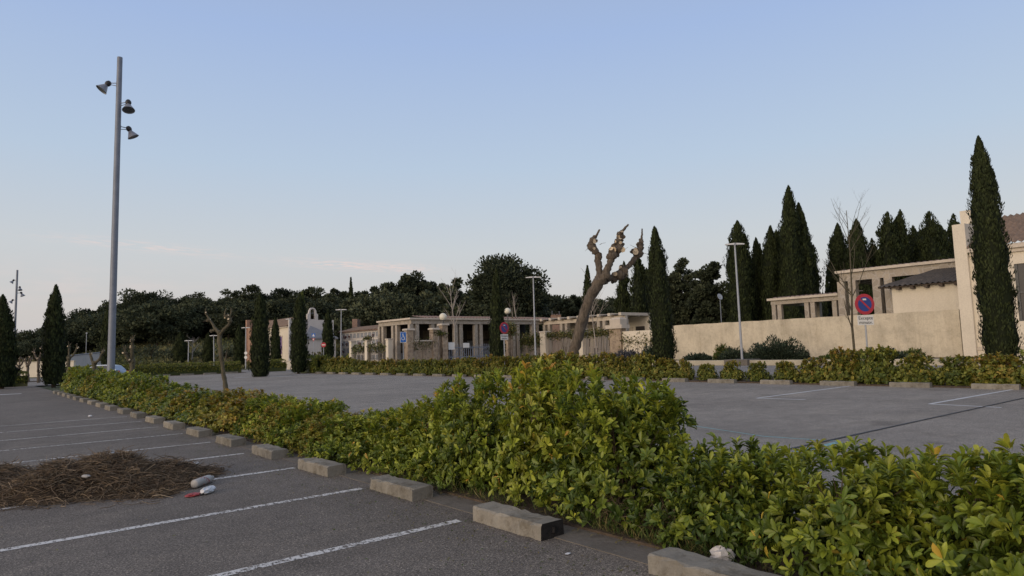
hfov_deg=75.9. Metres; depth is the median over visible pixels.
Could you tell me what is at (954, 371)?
hedge shrub
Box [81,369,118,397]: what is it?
hedge shrub
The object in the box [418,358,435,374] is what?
hedge shrub
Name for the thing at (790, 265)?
cypress
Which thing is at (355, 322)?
side chapel
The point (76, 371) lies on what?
hedge shrub
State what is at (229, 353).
scrub bush
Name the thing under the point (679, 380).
wheel stop
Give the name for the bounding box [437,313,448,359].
gate pillar
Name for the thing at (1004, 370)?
hedge shrub
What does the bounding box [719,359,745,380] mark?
hedge shrub
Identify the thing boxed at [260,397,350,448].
hedge shrub
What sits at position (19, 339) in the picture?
pine tree
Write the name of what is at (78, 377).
hedge shrub
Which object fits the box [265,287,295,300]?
pine tree
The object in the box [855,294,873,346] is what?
parking sign
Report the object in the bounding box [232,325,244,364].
cypress
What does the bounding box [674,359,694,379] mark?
hedge shrub
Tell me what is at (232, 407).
hedge shrub
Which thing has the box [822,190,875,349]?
bare tree
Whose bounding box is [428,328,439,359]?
gate pillar
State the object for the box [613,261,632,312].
cypress
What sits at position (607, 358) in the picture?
hedge shrub
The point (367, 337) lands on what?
ivy
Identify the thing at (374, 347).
ivy
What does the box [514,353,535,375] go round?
hedge shrub
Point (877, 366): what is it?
hedge shrub
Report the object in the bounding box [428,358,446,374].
hedge shrub
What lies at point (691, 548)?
weeds
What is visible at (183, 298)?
pine tree
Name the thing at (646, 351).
spiky plant
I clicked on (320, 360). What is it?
hedge shrub
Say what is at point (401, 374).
wheel stop
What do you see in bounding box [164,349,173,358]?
scrub bush
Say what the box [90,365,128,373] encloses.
parked car
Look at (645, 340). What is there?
ivy
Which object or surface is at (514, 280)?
pine tree
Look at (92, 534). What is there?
bay line
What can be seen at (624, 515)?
dead twigs
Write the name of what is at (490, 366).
hedge shrub
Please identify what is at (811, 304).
portico
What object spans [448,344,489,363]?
iron gate
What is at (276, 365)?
clipped hedge
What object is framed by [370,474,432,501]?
wheel stop
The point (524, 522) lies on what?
wheel stop
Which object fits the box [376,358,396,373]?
hedge shrub
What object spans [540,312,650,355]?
pergola
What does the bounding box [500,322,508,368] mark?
parking sign
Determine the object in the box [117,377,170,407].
hedge shrub
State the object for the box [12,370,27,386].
clipped hedge
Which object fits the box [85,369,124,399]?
hedge shrub
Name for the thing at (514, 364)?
hedge shrub
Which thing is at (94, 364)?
pollard
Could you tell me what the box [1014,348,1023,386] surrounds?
hedge shrub
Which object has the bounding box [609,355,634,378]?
hedge shrub
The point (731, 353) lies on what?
juniper
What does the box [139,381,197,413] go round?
hedge shrub
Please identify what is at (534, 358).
hedge shrub
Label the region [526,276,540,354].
street lamp
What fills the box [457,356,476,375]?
hedge shrub
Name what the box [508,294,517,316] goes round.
bare tree
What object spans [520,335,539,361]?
iron fence
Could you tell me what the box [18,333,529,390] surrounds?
ground
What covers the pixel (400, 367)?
hedge shrub
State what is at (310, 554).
bay line
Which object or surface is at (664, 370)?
hedge shrub
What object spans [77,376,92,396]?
hedge shrub
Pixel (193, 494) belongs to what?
red wrapper
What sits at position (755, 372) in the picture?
hedge shrub
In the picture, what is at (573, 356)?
hedge shrub
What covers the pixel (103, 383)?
hedge shrub
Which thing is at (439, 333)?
ivy
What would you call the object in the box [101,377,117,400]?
hedge shrub
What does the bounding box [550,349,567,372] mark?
hedge shrub
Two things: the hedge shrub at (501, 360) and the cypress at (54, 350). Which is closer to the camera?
the hedge shrub at (501, 360)
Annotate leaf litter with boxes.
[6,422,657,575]
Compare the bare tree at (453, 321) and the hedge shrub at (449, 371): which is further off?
the bare tree at (453, 321)
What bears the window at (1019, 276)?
in the cream house
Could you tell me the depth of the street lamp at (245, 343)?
105.71 m
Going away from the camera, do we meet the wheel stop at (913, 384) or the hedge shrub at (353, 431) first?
the hedge shrub at (353, 431)
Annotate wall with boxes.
[16,360,76,376]
[70,352,100,366]
[287,361,291,369]
[413,340,432,359]
[597,358,1023,364]
[622,329,672,352]
[673,309,963,358]
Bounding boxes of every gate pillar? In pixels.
[402,329,414,359]
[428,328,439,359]
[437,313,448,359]
[504,308,512,356]
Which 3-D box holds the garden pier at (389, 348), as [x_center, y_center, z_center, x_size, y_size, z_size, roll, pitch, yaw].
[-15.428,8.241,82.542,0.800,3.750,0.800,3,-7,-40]
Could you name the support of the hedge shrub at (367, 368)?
on the planting strip at (859, 384)
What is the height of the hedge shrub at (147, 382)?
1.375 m
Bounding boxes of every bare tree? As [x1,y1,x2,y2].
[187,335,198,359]
[439,271,464,359]
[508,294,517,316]
[582,288,605,354]
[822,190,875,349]
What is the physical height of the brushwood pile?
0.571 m
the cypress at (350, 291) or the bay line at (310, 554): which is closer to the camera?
the bay line at (310, 554)
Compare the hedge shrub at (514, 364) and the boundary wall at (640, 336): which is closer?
the hedge shrub at (514, 364)
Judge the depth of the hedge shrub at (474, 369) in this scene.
46.03 m
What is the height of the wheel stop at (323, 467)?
0.178 m
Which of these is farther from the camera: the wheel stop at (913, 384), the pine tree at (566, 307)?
the pine tree at (566, 307)
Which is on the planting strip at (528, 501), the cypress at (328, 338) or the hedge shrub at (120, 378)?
the hedge shrub at (120, 378)
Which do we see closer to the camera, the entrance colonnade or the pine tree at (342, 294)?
the entrance colonnade
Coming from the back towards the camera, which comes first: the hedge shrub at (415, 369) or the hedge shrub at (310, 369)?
the hedge shrub at (310, 369)
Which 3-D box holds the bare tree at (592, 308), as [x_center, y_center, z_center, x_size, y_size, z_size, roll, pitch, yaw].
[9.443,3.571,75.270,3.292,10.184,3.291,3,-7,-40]
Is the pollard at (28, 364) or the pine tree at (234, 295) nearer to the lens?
the pollard at (28, 364)
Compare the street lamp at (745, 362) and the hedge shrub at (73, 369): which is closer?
the hedge shrub at (73, 369)
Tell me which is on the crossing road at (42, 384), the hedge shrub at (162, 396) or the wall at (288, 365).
the wall at (288, 365)
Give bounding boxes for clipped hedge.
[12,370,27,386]
[65,360,241,375]
[268,358,286,371]
[301,354,329,372]
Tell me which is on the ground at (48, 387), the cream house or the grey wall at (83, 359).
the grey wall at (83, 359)
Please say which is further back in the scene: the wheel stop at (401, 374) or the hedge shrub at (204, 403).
the wheel stop at (401, 374)
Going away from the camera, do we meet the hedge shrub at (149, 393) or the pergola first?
the hedge shrub at (149, 393)
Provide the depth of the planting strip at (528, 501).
6.98 m
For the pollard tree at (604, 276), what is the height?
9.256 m
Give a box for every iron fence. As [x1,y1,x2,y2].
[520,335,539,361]
[548,334,572,354]
[585,331,609,359]
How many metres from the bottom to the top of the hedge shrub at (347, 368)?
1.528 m
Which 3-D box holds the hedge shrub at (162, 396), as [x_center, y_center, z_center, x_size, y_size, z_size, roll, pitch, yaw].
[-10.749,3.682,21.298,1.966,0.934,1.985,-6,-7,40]
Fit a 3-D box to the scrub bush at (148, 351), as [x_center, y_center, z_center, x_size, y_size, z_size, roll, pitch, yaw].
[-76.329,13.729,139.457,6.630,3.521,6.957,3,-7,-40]
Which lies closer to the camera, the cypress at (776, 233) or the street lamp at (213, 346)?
the cypress at (776, 233)
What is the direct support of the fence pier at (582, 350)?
on the ground at (48, 387)
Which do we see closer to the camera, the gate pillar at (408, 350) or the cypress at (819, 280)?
the gate pillar at (408, 350)
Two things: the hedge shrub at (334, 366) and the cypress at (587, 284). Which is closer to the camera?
the hedge shrub at (334, 366)
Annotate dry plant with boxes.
[712,343,727,359]
[903,347,926,358]
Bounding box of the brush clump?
[0,497,43,510]
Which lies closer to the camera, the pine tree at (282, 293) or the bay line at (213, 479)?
the bay line at (213, 479)
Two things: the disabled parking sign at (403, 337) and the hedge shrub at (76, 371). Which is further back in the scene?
the disabled parking sign at (403, 337)
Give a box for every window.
[280,335,282,354]
[1014,263,1023,320]
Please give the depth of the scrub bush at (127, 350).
143.79 m
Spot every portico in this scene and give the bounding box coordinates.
[767,290,861,319]
[834,258,956,315]
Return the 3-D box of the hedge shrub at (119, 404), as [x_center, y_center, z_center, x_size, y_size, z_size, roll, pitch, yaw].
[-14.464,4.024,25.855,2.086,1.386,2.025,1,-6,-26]
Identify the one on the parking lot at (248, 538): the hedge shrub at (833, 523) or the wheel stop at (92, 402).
the wheel stop at (92, 402)
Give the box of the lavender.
[611,349,642,359]
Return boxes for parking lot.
[0,386,655,575]
[158,372,1023,512]
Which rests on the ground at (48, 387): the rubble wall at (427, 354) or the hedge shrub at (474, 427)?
the rubble wall at (427, 354)
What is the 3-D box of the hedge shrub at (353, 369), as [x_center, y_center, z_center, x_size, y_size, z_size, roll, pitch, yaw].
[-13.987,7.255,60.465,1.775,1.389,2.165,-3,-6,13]
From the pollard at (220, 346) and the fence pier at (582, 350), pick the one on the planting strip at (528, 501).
the pollard at (220, 346)
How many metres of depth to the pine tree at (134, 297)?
211.76 m
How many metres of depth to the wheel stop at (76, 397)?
31.28 m
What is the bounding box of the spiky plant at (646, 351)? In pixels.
[641,343,653,355]
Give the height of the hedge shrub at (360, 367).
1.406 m
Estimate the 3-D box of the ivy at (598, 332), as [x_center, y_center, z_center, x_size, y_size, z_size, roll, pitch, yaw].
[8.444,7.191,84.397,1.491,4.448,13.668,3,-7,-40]
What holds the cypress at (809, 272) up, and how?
on the ground at (48, 387)
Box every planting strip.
[30,372,245,381]
[61,391,925,575]
[324,373,1023,388]
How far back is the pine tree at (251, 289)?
214.47 m
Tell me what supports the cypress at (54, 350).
on the ground at (48, 387)
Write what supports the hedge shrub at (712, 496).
on the planting strip at (528, 501)
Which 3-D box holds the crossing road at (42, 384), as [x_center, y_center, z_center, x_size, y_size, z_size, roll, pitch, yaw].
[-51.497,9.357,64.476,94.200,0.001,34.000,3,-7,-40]
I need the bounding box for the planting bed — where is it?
[603,357,1023,360]
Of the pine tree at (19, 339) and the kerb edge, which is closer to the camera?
the kerb edge
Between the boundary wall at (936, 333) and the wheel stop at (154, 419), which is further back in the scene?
the boundary wall at (936, 333)
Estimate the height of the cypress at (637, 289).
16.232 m
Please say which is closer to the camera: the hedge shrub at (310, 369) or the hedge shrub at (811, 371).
the hedge shrub at (811, 371)
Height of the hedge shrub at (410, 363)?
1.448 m
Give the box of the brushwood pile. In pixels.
[0,445,232,511]
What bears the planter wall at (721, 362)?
on the road at (769, 368)
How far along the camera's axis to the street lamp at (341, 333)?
103.76 m
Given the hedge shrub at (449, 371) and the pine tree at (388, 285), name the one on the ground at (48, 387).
the pine tree at (388, 285)
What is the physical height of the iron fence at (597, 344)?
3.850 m
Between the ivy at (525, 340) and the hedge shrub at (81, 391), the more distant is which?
the ivy at (525, 340)
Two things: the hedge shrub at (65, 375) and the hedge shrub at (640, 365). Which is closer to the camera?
the hedge shrub at (640, 365)
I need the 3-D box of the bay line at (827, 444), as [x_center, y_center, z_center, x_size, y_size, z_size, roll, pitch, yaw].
[5.244,2.708,11.209,1.510,0.001,0.144,3,-7,-38]
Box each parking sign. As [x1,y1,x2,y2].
[400,332,405,358]
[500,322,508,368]
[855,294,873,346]
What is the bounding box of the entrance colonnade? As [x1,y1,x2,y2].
[376,316,558,362]
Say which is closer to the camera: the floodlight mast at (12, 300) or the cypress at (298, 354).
the cypress at (298, 354)
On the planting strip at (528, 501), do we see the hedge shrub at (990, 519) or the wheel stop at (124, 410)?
the hedge shrub at (990, 519)
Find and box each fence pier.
[539,331,550,355]
[579,331,587,355]
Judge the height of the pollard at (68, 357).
3.306 m
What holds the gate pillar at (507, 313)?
on the ground at (48, 387)
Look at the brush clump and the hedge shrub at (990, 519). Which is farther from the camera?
the brush clump
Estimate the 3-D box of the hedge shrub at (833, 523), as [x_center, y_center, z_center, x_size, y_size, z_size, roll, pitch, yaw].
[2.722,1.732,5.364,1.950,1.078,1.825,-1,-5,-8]
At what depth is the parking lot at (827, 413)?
17.97 m
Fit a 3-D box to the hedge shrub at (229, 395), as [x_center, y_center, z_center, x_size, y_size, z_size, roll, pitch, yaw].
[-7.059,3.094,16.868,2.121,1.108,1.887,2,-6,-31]
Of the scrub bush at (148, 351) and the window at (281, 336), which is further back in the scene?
the scrub bush at (148, 351)
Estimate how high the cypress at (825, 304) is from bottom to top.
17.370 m
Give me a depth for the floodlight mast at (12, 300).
106.47 m
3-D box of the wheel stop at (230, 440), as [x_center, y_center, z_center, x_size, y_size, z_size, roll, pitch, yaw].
[-5.927,3.210,13.820,0.310,0.179,1.080,3,-7,-40]
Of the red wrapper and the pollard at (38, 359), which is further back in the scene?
the pollard at (38, 359)
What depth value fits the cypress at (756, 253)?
94.70 m
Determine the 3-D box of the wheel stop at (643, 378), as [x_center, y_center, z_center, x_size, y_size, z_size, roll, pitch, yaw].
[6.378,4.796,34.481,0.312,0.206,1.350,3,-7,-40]
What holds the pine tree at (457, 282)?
on the ground at (48, 387)
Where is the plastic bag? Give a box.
[200,485,215,493]
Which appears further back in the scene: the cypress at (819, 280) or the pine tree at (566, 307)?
the pine tree at (566, 307)
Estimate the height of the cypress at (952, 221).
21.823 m
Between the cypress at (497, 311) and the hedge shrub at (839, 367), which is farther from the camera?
the cypress at (497, 311)
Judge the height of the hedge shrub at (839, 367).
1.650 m
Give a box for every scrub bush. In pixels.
[115,343,141,356]
[136,344,166,358]
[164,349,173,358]
[189,350,202,357]
[223,348,233,358]
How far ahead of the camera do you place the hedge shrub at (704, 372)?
32.02 m
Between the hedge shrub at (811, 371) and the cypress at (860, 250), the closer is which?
the hedge shrub at (811, 371)
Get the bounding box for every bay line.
[0,427,151,440]
[0,488,361,551]
[2,433,182,450]
[2,467,292,508]
[4,442,207,463]
[180,453,243,460]
[209,519,461,575]
[697,426,760,435]
[760,386,846,397]
[793,441,841,451]
[929,390,1008,403]
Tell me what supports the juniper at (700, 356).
on the planting bed
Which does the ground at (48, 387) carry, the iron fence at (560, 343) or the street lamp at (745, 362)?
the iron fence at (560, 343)
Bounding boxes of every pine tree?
[16,330,36,341]
[21,327,43,340]
[65,307,93,322]
[89,300,116,314]
[116,288,179,309]
[172,291,208,304]
[219,288,244,303]
[238,284,271,301]
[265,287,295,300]
[294,286,324,299]
[330,288,348,304]
[351,285,379,298]
[373,282,397,293]
[392,270,432,302]
[420,279,439,296]
[436,277,469,308]
[462,252,557,333]
[557,294,581,316]
[668,257,696,328]
[684,261,729,324]
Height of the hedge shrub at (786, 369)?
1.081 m
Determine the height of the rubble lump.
0.155 m
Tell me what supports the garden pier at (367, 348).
on the ground at (48, 387)
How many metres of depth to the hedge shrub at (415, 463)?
9.40 m
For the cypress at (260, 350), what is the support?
on the ground at (48, 387)
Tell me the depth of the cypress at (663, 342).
35.55 m
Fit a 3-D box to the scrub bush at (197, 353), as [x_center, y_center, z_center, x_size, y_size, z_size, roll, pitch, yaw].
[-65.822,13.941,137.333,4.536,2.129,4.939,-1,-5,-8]
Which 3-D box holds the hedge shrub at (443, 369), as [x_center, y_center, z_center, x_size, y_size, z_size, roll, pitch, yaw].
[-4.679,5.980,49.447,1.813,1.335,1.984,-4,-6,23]
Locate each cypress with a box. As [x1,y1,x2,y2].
[0,294,23,388]
[37,284,71,387]
[99,308,116,364]
[171,332,190,362]
[201,333,214,362]
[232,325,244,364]
[248,291,271,376]
[269,317,281,361]
[289,293,309,373]
[321,309,334,357]
[347,277,353,297]
[487,267,505,361]
[582,265,593,314]
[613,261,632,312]
[627,258,648,312]
[644,225,678,367]
[644,267,650,312]
[722,220,759,321]
[750,237,761,320]
[757,225,779,320]
[774,185,808,318]
[774,229,779,279]
[795,202,822,309]
[809,241,827,316]
[822,222,846,316]
[824,270,828,316]
[836,218,875,314]
[868,238,877,266]
[870,211,904,280]
[894,209,914,278]
[907,225,918,262]
[910,211,953,261]
[941,225,954,257]
[947,213,959,256]
[965,135,1023,366]
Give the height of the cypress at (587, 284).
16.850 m
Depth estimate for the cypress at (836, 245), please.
98.01 m
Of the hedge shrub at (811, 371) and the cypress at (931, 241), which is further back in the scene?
the cypress at (931, 241)
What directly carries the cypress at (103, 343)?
on the ground at (48, 387)
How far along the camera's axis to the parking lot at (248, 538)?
6.99 m
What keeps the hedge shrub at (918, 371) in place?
on the planting strip at (859, 384)
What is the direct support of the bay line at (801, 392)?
on the parking lot at (827, 413)
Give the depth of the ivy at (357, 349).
88.46 m
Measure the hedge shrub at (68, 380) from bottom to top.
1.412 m
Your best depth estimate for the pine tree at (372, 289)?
188.85 m
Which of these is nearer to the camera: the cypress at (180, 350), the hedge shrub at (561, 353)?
the hedge shrub at (561, 353)
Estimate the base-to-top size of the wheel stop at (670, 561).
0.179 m
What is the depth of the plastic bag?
8.75 m
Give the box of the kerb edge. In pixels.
[95,404,658,564]
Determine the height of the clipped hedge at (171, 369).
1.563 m
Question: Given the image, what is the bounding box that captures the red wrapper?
[185,492,200,496]
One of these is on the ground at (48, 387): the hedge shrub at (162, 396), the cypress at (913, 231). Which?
the cypress at (913, 231)
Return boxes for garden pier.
[348,341,355,359]
[365,340,371,360]
[385,338,393,360]
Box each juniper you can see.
[682,352,712,359]
[717,346,747,359]
[744,334,811,359]
[860,347,907,358]
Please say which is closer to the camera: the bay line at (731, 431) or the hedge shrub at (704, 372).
the bay line at (731, 431)
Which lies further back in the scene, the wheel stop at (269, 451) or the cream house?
the cream house
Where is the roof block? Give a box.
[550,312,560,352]
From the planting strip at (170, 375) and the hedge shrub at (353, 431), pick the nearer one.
the hedge shrub at (353, 431)
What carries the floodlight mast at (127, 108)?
on the planting strip at (528, 501)
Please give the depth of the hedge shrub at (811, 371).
27.94 m
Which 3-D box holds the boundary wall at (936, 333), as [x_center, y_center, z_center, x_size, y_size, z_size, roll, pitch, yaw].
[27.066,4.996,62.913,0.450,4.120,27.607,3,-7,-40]
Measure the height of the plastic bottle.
0.126 m
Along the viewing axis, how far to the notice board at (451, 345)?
77.48 m
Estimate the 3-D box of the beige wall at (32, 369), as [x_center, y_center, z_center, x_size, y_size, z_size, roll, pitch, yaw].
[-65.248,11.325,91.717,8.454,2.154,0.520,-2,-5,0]
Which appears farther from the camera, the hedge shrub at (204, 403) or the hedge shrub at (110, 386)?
the hedge shrub at (110, 386)
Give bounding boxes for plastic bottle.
[191,475,213,487]
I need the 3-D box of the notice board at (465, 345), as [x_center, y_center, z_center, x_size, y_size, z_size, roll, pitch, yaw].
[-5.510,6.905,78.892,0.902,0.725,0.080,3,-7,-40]
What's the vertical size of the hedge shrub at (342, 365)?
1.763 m
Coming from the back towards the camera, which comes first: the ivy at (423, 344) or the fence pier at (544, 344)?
the fence pier at (544, 344)
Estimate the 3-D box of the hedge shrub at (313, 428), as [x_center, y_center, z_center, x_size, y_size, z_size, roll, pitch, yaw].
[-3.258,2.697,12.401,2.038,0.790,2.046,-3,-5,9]
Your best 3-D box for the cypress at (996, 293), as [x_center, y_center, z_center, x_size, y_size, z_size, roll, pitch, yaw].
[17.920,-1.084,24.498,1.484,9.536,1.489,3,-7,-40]
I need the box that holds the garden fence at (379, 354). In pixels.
[369,345,385,360]
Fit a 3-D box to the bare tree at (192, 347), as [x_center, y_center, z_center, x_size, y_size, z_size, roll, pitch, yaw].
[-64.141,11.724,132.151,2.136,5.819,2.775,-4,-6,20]
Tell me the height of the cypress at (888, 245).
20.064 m
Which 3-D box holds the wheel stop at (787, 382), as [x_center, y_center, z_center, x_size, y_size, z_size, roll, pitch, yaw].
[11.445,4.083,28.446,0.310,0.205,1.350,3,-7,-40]
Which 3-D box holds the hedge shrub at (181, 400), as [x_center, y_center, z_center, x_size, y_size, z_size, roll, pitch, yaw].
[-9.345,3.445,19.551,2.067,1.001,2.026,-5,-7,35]
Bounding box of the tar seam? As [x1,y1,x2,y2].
[788,398,1021,448]
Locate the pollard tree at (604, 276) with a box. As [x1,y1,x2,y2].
[569,224,647,353]
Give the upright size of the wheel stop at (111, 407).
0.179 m
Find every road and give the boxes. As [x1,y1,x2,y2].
[28,368,296,385]
[654,365,1020,375]
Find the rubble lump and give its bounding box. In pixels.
[709,545,735,561]
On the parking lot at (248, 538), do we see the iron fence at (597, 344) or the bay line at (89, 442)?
the bay line at (89, 442)
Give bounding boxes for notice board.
[448,342,454,349]
[463,343,468,347]
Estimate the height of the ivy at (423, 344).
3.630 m
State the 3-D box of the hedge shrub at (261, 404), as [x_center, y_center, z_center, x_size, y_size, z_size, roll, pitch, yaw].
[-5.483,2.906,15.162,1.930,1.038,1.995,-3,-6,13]
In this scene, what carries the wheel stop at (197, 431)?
on the parking lot at (248, 538)
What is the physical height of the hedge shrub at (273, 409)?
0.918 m
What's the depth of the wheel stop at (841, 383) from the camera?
26.25 m
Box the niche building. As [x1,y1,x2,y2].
[339,325,377,360]
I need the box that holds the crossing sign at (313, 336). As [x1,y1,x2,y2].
[312,333,314,354]
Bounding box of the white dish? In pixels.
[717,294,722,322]
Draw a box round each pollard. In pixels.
[16,357,23,375]
[24,356,32,381]
[32,346,42,382]
[66,341,78,372]
[89,348,104,374]
[122,335,135,372]
[205,307,233,395]
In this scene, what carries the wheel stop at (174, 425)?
on the parking lot at (248, 538)
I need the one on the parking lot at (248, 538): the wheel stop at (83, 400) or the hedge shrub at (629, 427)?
the wheel stop at (83, 400)
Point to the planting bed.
(811, 358)
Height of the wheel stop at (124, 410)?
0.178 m
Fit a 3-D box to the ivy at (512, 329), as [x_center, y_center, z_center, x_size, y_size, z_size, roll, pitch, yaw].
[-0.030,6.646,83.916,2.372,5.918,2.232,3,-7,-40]
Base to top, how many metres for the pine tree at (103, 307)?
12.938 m
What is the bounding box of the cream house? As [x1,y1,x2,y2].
[952,210,1023,356]
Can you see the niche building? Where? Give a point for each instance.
(357, 334)
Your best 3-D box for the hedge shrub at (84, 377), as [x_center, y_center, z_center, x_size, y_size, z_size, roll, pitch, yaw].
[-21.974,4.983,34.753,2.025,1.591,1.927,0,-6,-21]
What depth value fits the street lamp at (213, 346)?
111.63 m
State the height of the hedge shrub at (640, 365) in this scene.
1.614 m
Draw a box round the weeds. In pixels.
[240,435,927,575]
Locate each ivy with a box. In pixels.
[351,342,364,359]
[362,335,373,353]
[366,341,385,362]
[412,337,435,359]
[431,330,448,359]
[506,317,519,356]
[519,328,541,354]
[546,326,615,353]
[618,331,651,352]
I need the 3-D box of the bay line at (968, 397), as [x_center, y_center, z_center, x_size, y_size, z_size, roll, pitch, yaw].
[14.099,3.286,19.983,6.674,0.001,0.116,2,-7,-37]
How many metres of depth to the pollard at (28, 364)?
63.61 m
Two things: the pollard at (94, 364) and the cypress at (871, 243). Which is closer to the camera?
the pollard at (94, 364)
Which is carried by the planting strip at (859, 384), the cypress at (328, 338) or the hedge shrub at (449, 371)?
the hedge shrub at (449, 371)
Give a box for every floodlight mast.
[9,270,24,330]
[96,56,138,372]
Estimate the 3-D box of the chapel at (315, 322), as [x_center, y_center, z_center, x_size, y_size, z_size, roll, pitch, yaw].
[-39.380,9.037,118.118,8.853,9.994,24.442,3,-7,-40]
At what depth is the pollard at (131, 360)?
28.31 m
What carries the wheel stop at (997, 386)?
on the parking lot at (827, 413)
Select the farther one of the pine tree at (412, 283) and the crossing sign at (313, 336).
the pine tree at (412, 283)
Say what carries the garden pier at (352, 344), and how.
on the ground at (48, 387)
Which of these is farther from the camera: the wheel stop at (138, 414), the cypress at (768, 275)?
the cypress at (768, 275)
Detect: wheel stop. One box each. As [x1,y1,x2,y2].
[72,396,82,399]
[79,398,90,402]
[87,400,99,404]
[95,402,108,407]
[105,405,118,410]
[117,408,132,413]
[130,411,146,418]
[145,415,164,423]
[163,420,184,429]
[186,426,211,437]
[215,434,246,446]
[252,444,288,459]
[298,457,345,476]
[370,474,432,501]
[396,373,407,375]
[432,374,444,376]
[473,501,563,540]
[622,377,645,380]
[648,547,780,575]
[662,378,688,381]
[708,379,736,382]
[760,380,792,384]
[820,381,856,385]
[889,382,931,387]
[971,383,1020,389]
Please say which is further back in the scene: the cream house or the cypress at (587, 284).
the cypress at (587, 284)
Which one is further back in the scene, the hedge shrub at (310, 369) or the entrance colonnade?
the entrance colonnade
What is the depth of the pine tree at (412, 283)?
148.31 m
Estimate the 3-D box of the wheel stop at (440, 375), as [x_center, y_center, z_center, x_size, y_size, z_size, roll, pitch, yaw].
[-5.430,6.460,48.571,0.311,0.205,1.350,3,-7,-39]
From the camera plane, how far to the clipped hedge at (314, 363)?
66.77 m
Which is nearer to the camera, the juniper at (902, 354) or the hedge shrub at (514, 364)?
the hedge shrub at (514, 364)
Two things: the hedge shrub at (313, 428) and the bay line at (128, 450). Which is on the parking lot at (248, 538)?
the bay line at (128, 450)
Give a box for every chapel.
[246,308,337,362]
[340,319,359,337]
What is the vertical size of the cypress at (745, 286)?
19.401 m
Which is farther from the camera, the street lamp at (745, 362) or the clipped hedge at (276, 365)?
the clipped hedge at (276, 365)
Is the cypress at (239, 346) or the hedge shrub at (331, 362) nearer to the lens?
the hedge shrub at (331, 362)
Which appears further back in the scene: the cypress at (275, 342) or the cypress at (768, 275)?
the cypress at (275, 342)
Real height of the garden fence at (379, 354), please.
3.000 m
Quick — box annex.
[878,267,959,312]
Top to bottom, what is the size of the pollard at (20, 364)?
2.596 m
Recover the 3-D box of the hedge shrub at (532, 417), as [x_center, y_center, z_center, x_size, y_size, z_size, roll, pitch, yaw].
[0.517,1.693,8.079,1.871,1.792,2.098,3,-7,-43]
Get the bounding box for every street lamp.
[210,335,216,364]
[242,327,250,368]
[337,309,346,356]
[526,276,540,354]
[724,243,760,365]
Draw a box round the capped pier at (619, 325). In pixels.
[605,317,629,353]
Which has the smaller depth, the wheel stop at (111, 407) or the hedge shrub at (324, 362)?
the wheel stop at (111, 407)
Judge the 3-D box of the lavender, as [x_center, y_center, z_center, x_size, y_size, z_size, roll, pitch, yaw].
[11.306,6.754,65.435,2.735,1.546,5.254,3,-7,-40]
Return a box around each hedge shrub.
[57,369,70,390]
[60,365,89,390]
[62,375,72,391]
[64,369,78,392]
[67,368,87,393]
[69,364,105,392]
[70,369,92,394]
[74,368,106,394]
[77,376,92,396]
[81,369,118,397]
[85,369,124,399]
[92,372,123,400]
[96,376,117,400]
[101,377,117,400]
[102,370,143,404]
[112,372,148,403]
[113,372,161,406]
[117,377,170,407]
[125,374,169,409]
[133,383,169,410]
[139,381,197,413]
[145,387,198,415]
[150,386,211,418]
[159,387,217,420]
[174,390,222,422]
[183,389,244,426]
[192,387,264,430]
[209,391,270,433]
[229,392,299,438]
[246,399,319,443]
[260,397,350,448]
[282,409,367,456]
[300,407,398,463]
[309,357,322,372]
[315,356,330,371]
[318,358,329,372]
[324,356,334,371]
[330,356,345,372]
[336,356,353,373]
[340,401,439,473]
[344,358,360,372]
[350,360,363,372]
[355,360,370,373]
[364,360,377,373]
[371,361,380,373]
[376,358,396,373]
[376,388,479,482]
[385,359,400,373]
[393,359,408,373]
[402,358,420,374]
[409,359,427,374]
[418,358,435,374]
[419,367,537,491]
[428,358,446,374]
[438,359,454,374]
[446,358,460,374]
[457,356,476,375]
[468,357,486,375]
[475,353,617,512]
[479,354,497,375]
[492,355,515,374]
[505,355,526,374]
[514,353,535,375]
[528,372,708,533]
[530,354,547,367]
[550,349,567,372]
[558,351,583,377]
[574,353,602,377]
[593,351,618,378]
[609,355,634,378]
[624,432,810,561]
[625,351,657,378]
[647,357,680,379]
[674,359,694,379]
[695,363,718,379]
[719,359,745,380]
[724,435,973,575]
[744,360,771,381]
[772,360,796,380]
[792,357,829,382]
[821,346,862,382]
[852,344,899,383]
[858,433,1023,575]
[889,352,937,384]
[933,354,979,385]
[966,351,1023,385]
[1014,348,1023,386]
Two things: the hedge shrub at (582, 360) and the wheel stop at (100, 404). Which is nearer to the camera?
the wheel stop at (100, 404)
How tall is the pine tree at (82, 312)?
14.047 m
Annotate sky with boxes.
[0,0,1023,332]
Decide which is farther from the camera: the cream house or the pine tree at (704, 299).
the pine tree at (704, 299)
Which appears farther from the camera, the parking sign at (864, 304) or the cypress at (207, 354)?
the cypress at (207, 354)
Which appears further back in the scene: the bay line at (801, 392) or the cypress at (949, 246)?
the cypress at (949, 246)
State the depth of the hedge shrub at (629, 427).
6.78 m
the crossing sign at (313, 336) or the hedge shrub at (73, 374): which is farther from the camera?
the crossing sign at (313, 336)
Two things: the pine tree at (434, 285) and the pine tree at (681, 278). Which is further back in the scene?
the pine tree at (434, 285)

